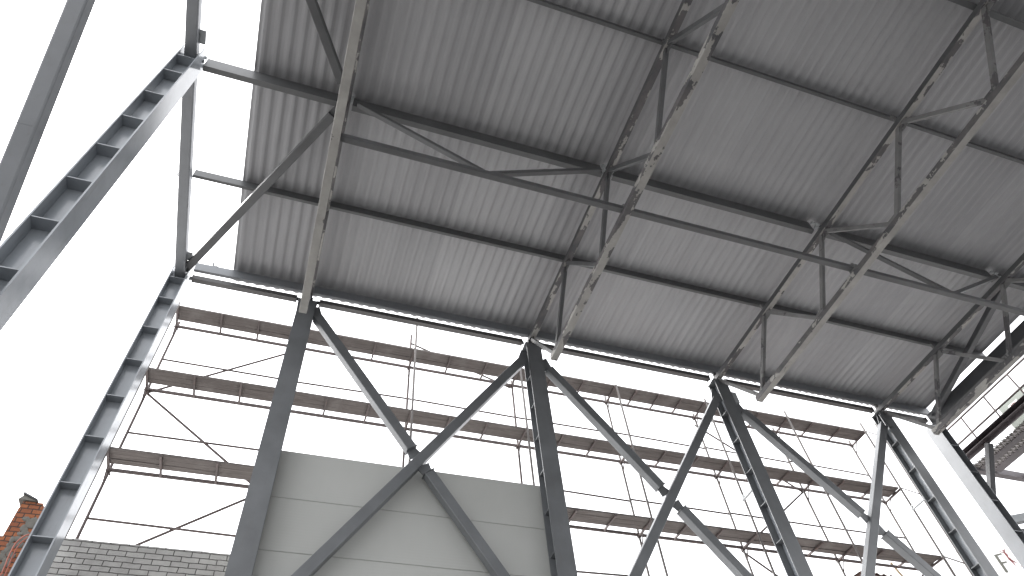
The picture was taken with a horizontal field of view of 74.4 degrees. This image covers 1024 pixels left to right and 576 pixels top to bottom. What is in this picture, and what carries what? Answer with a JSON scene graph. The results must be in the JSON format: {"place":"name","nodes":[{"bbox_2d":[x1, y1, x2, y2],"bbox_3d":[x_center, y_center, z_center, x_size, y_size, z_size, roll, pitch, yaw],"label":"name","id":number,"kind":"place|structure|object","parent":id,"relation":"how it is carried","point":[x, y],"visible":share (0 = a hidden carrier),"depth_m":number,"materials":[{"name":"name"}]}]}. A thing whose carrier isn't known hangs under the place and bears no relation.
{"place":"outdoors","nodes":[
{"label":"outdoors","id":0,"kind":"place"},
{"bbox_2d":[0,0,1023,575],"label":"sky","id":1,"kind":"structure","parent":0,"point":[61,351],"materials":[{"name":"white"}]},
{"bbox_2d":[854,571,891,575],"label":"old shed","id":2,"kind":"structure","parent":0,"point":[859,574],"depth_m":22.26,"materials":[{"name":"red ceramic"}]},
{"bbox_2d":[890,562,902,575],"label":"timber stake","id":3,"kind":"object","parent":2,"relation":"on","point":[899,572],"visible":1,"depth_m":22.57,"materials":[{"name":"beige wood"}]},
{"bbox_2d":[998,387,1023,429],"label":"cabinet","id":4,"kind":"object","parent":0,"point":[1011,402],"visible":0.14,"depth_m":18.02,"materials":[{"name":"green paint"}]},
{"label":"pavement","id":5,"kind":"structure","parent":0,"visible":0},
{"bbox_2d":[0,492,43,575],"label":"brick pier","id":6,"kind":"structure","parent":5,"relation":"on","point":[26,517],"depth_m":10.29,"materials":[{"name":"brick"}]},
{"bbox_2d":[0,534,29,575],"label":"rubber hose","id":7,"kind":"object","parent":6,"relation":"hanging from","point":[13,554],"visible":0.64,"depth_m":9.84,"materials":[{"name":"rubber"}]},
{"bbox_2d":[46,538,229,575],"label":"brick wall","id":8,"kind":"structure","parent":5,"relation":"on","point":[78,557],"depth_m":10.17,"materials":[{"name":"grey brick"}]},
{"bbox_2d":[65,301,972,575],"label":"scaffold","id":9,"kind":"object","parent":5,"relation":"on","point":[109,469],"visible":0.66,"depth_m":16.64,"materials":[{"name":"metal"}]},
{"bbox_2d":[110,447,253,480],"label":"scaffold deck","id":10,"kind":"structure","parent":9,"relation":"on","point":[140,458],"depth_m":13.06,"materials":[{"name":"brown wood"}]},
{"bbox_2d":[148,367,274,401],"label":"scaffold deck","id":11,"kind":"structure","parent":9,"relation":"on","point":[204,383],"depth_m":14.72,"materials":[{"name":"brown wood"}]},
{"bbox_2d":[178,305,291,339],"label":"scaffold deck","id":12,"kind":"structure","parent":9,"relation":"on","point":[231,322],"depth_m":16.35,"materials":[{"name":"brown wood"}]},
{"bbox_2d":[293,391,410,422],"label":"scaffold deck","id":13,"kind":"structure","parent":9,"relation":"on","point":[334,404],"depth_m":15.43,"materials":[{"name":"brown wood"}]},
{"bbox_2d":[307,329,413,360],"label":"scaffold deck","id":14,"kind":"structure","parent":9,"relation":"on","point":[354,344],"depth_m":17.18,"materials":[{"name":"brown wood"}]},
{"bbox_2d":[412,349,513,379],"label":"scaffold deck","id":15,"kind":"structure","parent":9,"relation":"on","point":[456,362],"depth_m":17.78,"materials":[{"name":"brown wood"}]},
{"bbox_2d":[409,409,524,439],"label":"scaffold deck","id":16,"kind":"structure","parent":9,"relation":"on","point":[431,419],"depth_m":16.22,"materials":[{"name":"brown wood"}]},
{"bbox_2d":[515,368,614,396],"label":"scaffold deck","id":17,"kind":"structure","parent":9,"relation":"on","point":[597,388],"depth_m":18.69,"materials":[{"name":"brown wood"}]},
{"bbox_2d":[522,428,630,455],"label":"scaffold deck","id":18,"kind":"structure","parent":9,"relation":"on","point":[585,443],"depth_m":16.97,"materials":[{"name":"brown wood"}]},
{"bbox_2d":[567,507,650,529],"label":"scaffold deck","id":19,"kind":"structure","parent":9,"relation":"on","point":[605,518],"depth_m":15.37,"materials":[{"name":"brown wood"}]},
{"bbox_2d":[611,386,703,412],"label":"scaffold deck","id":20,"kind":"structure","parent":9,"relation":"on","point":[663,400],"depth_m":19.26,"materials":[{"name":"brown wood"}]},
{"bbox_2d":[633,445,726,470],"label":"scaffold deck","id":21,"kind":"structure","parent":9,"relation":"on","point":[676,458],"depth_m":17.62,"materials":[{"name":"brown wood"}]},
{"bbox_2d":[646,518,755,542],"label":"scaffold deck","id":22,"kind":"structure","parent":9,"relation":"on","point":[726,534],"depth_m":16.04,"materials":[{"name":"brown wood"}]},
{"bbox_2d":[699,402,785,426],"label":"scaffold deck","id":23,"kind":"structure","parent":9,"relation":"on","point":[769,419],"depth_m":20.15,"materials":[{"name":"brown wood"}]},
{"bbox_2d":[719,460,811,484],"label":"scaffold deck","id":24,"kind":"structure","parent":9,"relation":"on","point":[774,473],"depth_m":18.42,"materials":[{"name":"brown wood"}]},
{"bbox_2d":[750,532,852,554],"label":"scaffold deck","id":25,"kind":"structure","parent":9,"relation":"on","point":[828,547],"depth_m":16.80,"materials":[{"name":"brown wood"}]},
{"bbox_2d":[781,417,863,440],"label":"scaffold deck","id":26,"kind":"structure","parent":9,"relation":"on","point":[828,430],"depth_m":20.70,"materials":[{"name":"brown wood"}]},
{"bbox_2d":[807,476,898,496],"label":"scaffold deck","id":27,"kind":"structure","parent":9,"relation":"on","point":[858,486],"depth_m":19.08,"materials":[{"name":"brown wood"}]},
{"bbox_2d":[846,544,940,565],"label":"scaffold deck","id":28,"kind":"structure","parent":9,"relation":"on","point":[893,555],"depth_m":17.44,"materials":[{"name":"brown wood"}]},
{"bbox_2d":[939,540,1023,575],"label":"billboard","id":29,"kind":"object","parent":5,"relation":"on","point":[1001,558],"visible":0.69,"depth_m":23.31,"materials":[{"name":"metal"}]},
{"label":"ground","id":30,"kind":"structure","parent":0,"visible":0},
{"bbox_2d":[8,264,190,575],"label":"steel column","id":31,"kind":"structure","parent":30,"relation":"on","point":[41,546],"depth_m":10.22,"materials":[{"name":"grey metal"}]},
{"bbox_2d":[174,77,197,277],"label":"gable beam","id":32,"kind":"structure","parent":31,"relation":"attached to","point":[183,255],"depth_m":12.18,"materials":[{"name":"grey metal"}]},
{"bbox_2d":[189,274,299,302],"bbox_3d":[-5.482,0.017,13.872,2.160,0.140,0.140,12,-54,-15],"label":"head strut","id":33,"kind":"object","parent":31,"relation":"attached to","point":[242,288],"visible":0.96,"depth_m":13.82,"materials":[{"name":"grey steel paint"},{"name":"dark paint"}]},
{"bbox_2d":[186,106,335,271],"bbox_3d":[-4.792,-1.730,12.615,4.885,0.160,0.160,-38,-58,22],"label":"roof brace","id":34,"kind":"object","parent":31,"relation":"attached to","point":[277,172],"visible":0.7,"depth_m":12.46,"materials":[{"name":"paint"}]},
{"bbox_2d":[0,44,204,330],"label":"steel column","id":35,"kind":"structure","parent":30,"relation":"on","point":[36,241],"depth_m":7.65,"materials":[{"name":"grey metal"}]},
{"bbox_2d":[0,0,95,241],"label":"gable brace","id":36,"kind":"object","parent":35,"relation":"attached to","point":[30,126],"visible":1,"depth_m":6.38,"materials":[{"name":"grey metal"}]},
{"bbox_2d":[184,0,206,57],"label":"gable beam","id":37,"kind":"structure","parent":35,"relation":"attached to","point":[195,35],"depth_m":10.66,"materials":[{"name":"grey metal"}]},
{"bbox_2d":[203,55,337,105],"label":"roof beam","id":38,"kind":"structure","parent":35,"relation":"attached to","point":[265,80],"depth_m":11.47,"materials":[{"name":"metal"}]},
{"bbox_2d":[224,297,317,575],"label":"steel column","id":39,"kind":"structure","parent":30,"relation":"on","point":[244,549],"depth_m":10.94,"materials":[{"name":"grey metal"}]},
{"bbox_2d":[299,0,369,313],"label":"roof truss","id":40,"kind":"object","parent":39,"relation":"on","point":[358,23],"visible":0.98,"depth_m":10.82,"materials":[{"name":"metal"}]},
{"bbox_2d":[306,0,342,83],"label":"roof brace","id":41,"kind":"object","parent":40,"relation":"attached to","point":[324,35],"visible":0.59,"depth_m":10.89,"materials":[{"name":"paint"}]},
{"bbox_2d":[350,96,605,176],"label":"roof beam","id":42,"kind":"structure","parent":40,"relation":"attached to","point":[464,134],"depth_m":12.40,"materials":[{"name":"metal"}]},
{"bbox_2d":[340,102,624,212],"bbox_3d":[-0.431,-2.283,11.688,4.980,1.502,0.150,12,-54,-15],"label":"bottom strut","id":43,"kind":"object","parent":40,"relation":"attached to","point":[463,165],"visible":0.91,"depth_m":11.32,"materials":[{"name":"paint"}]},
{"bbox_2d":[291,307,528,575],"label":"cross brace","id":44,"kind":"object","parent":39,"relation":"attached to","point":[319,558],"visible":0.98,"depth_m":11.77,"materials":[{"name":"grey metal"}]},
{"bbox_3d":[-1.477,5.248,9.549,5.160,0.918,0.100,12,-54,-15],"label":"wall panel","id":45,"kind":"object","parent":39,"relation":"attached to","visible":0},
{"bbox_2d":[252,550,490,575],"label":"wall panel","id":46,"kind":"structure","parent":45,"relation":"on","point":[269,563],"depth_m":10.21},
{"bbox_2d":[258,497,550,575],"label":"wall panel","id":47,"kind":"structure","parent":46,"relation":"on","point":[292,526],"depth_m":10.88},
{"bbox_2d":[271,450,544,529],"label":"wall panel","id":48,"kind":"structure","parent":47,"relation":"on","point":[325,479],"depth_m":11.61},
{"bbox_2d":[522,340,577,575],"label":"steel column","id":49,"kind":"structure","parent":30,"relation":"on","point":[561,556],"depth_m":12.64,"materials":[{"name":"grey metal"}]},
{"bbox_2d":[317,299,523,345],"bbox_3d":[-1.925,0.781,14.822,4.640,0.140,0.140,12,-54,-15],"label":"head strut","id":50,"kind":"object","parent":49,"relation":"attached to","point":[413,321],"visible":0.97,"depth_m":14.75,"materials":[{"name":"grey paint"}]},
{"bbox_2d":[541,342,710,382],"bbox_3d":[2.748,1.784,16.069,4.520,0.140,0.140,12,-54,-15],"label":"head strut","id":51,"kind":"object","parent":49,"relation":"attached to","point":[629,363],"visible":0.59,"depth_m":16.06,"materials":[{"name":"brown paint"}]},
{"bbox_2d":[526,0,738,360],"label":"roof truss","id":52,"kind":"object","parent":49,"relation":"on","point":[723,12],"visible":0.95,"depth_m":11.83,"materials":[{"name":"metal"}]},
{"bbox_2d":[193,263,929,415],"bbox_3d":[2.510,1.456,16.273,19.040,0.371,0.083,12,-54,-15],"label":"roof purlin","id":53,"kind":"object","parent":52,"relation":"on","point":[212,269],"visible":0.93,"depth_m":15.53,"materials":[{"name":"grey metal"}]},
{"bbox_2d":[193,170,984,355],"bbox_3d":[3.124,-0.192,14.963,19.110,0.198,0.060,12,-54,-15],"label":"roof purlin","id":54,"kind":"object","parent":52,"relation":"on","point":[272,191],"visible":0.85,"depth_m":14.17,"materials":[{"name":"paint"}]},
{"bbox_2d":[611,170,818,233],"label":"roof beam","id":55,"kind":"structure","parent":52,"relation":"attached to","point":[711,201],"depth_m":13.68,"materials":[{"name":"metal"}]},
{"bbox_2d":[631,209,855,273],"bbox_3d":[4.294,-0.862,12.406,4.860,0.150,0.150,12,-54,-15],"label":"bottom strut","id":56,"kind":"object","parent":52,"relation":"attached to","point":[688,226],"visible":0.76,"depth_m":12.34,"materials":[{"name":"paint"}]},
{"bbox_2d":[527,0,1023,164],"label":"roof purlin","id":57,"kind":"object","parent":52,"relation":"on","point":[569,11],"visible":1,"depth_m":12.20,"materials":[{"name":"paint"}]},
{"bbox_2d":[232,0,1023,414],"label":"metal roof","id":58,"kind":"structure","parent":57,"relation":"on","point":[532,74],"depth_m":13.36,"materials":[{"name":"grey metal"}]},
{"bbox_2d":[948,0,1023,29],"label":"roof purlin","id":59,"kind":"object","parent":52,"relation":"on","point":[998,16],"depth_m":11.66,"materials":[{"name":"paint"}]},
{"bbox_2d":[543,358,752,575],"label":"cross brace","id":60,"kind":"object","parent":49,"relation":"attached to","point":[730,561],"visible":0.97,"depth_m":13.42,"materials":[{"name":"grey metal"}]},
{"bbox_2d":[708,378,812,575],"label":"steel column","id":61,"kind":"structure","parent":30,"relation":"on","point":[786,543],"depth_m":14.22,"materials":[{"name":"grey metal"}]},
{"bbox_2d":[740,487,751,501],"bbox_3d":[5.063,4.426,14.508,0.056,0.090,0.464,12,-54,-15],"label":"perforated bracket","id":62,"kind":"object","parent":61,"relation":"attached to","point":[745,497],"visible":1,"depth_m":14.51,"materials":[{"name":"metal"}]},
{"bbox_2d":[724,378,874,413],"bbox_3d":[7.407,2.785,17.313,4.610,0.140,0.140,12,-54,-15],"label":"head strut","id":63,"kind":"object","parent":61,"relation":"attached to","point":[795,395],"visible":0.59,"depth_m":17.34,"materials":[{"name":"brown paint"}]},
{"bbox_2d":[737,404,941,575],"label":"cross brace","id":64,"kind":"object","parent":61,"relation":"attached to","point":[874,528],"visible":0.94,"depth_m":14.89,"materials":[{"name":"grey metal"}]},
{"bbox_2d":[712,0,1023,401],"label":"roof truss","id":65,"kind":"object","parent":61,"relation":"on","point":[990,101],"visible":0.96,"depth_m":12.55,"materials":[{"name":"metal"}]},
{"bbox_2d":[815,223,998,281],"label":"roof beam","id":66,"kind":"structure","parent":65,"relation":"attached to","point":[929,260],"depth_m":15.01,"materials":[{"name":"metal"}]},
{"bbox_2d":[871,410,998,575],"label":"steel column","id":67,"kind":"structure","parent":30,"relation":"on","point":[970,551],"depth_m":15.75,"materials":[{"name":"grey metal"}]},
{"bbox_2d":[885,409,927,422],"bbox_3d":[10.610,3.473,18.167,1.440,0.140,0.140,12,-54,-15],"label":"head strut","id":68,"kind":"object","parent":67,"relation":"attached to","point":[921,419],"visible":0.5,"depth_m":18.18,"materials":[{"name":"brown paint"}]},
{"bbox_2d":[910,496,924,509],"bbox_3d":[9.725,5.147,16.144,0.056,0.090,0.483,12,-54,-15],"label":"perforated bracket","id":69,"kind":"object","parent":67,"relation":"attached to","point":[917,504],"visible":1,"depth_m":16.14,"materials":[{"name":"metal"}]},
{"bbox_2d":[873,253,1023,434],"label":"roof truss","id":70,"kind":"object","parent":67,"relation":"on","point":[1010,357],"visible":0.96,"depth_m":15.79,"materials":[{"name":"metal"}]},
{"bbox_2d":[829,233,1023,315],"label":"bottom strut","id":71,"kind":"object","parent":70,"relation":"attached to","point":[931,286],"visible":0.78,"depth_m":13.78,"materials":[{"name":"paint"}]},
{"bbox_2d":[930,290,1000,415],"bbox_3d":[11.351,1.675,16.856,0.160,0.130,4.521,-4,-52,-3],"label":"roof brace","id":72,"kind":"object","parent":70,"relation":"attached to","point":[981,326],"visible":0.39,"depth_m":16.69,"materials":[{"name":"paint"}]},
{"bbox_2d":[925,424,1023,568],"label":"steel column","id":73,"kind":"structure","parent":30,"relation":"on","point":[1006,526],"depth_m":16.62,"materials":[{"name":"white metal"}]},
{"bbox_2d":[927,320,1023,424],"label":"gable beam","id":74,"kind":"structure","parent":73,"relation":"attached to","point":[975,377],"depth_m":17.25,"materials":[{"name":"metal"}]},
{"bbox_2d":[991,272,1023,290],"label":"roof beam","id":75,"kind":"structure","parent":74,"relation":"attached to","point":[1018,285],"depth_m":15.65,"materials":[{"name":"metal"}]},
{"bbox_2d":[947,357,1023,531],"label":"steel platform","id":76,"kind":"structure","parent":73,"relation":"attached to","point":[997,460],"depth_m":17.83,"materials":[{"name":"brown paint"}]}
]}

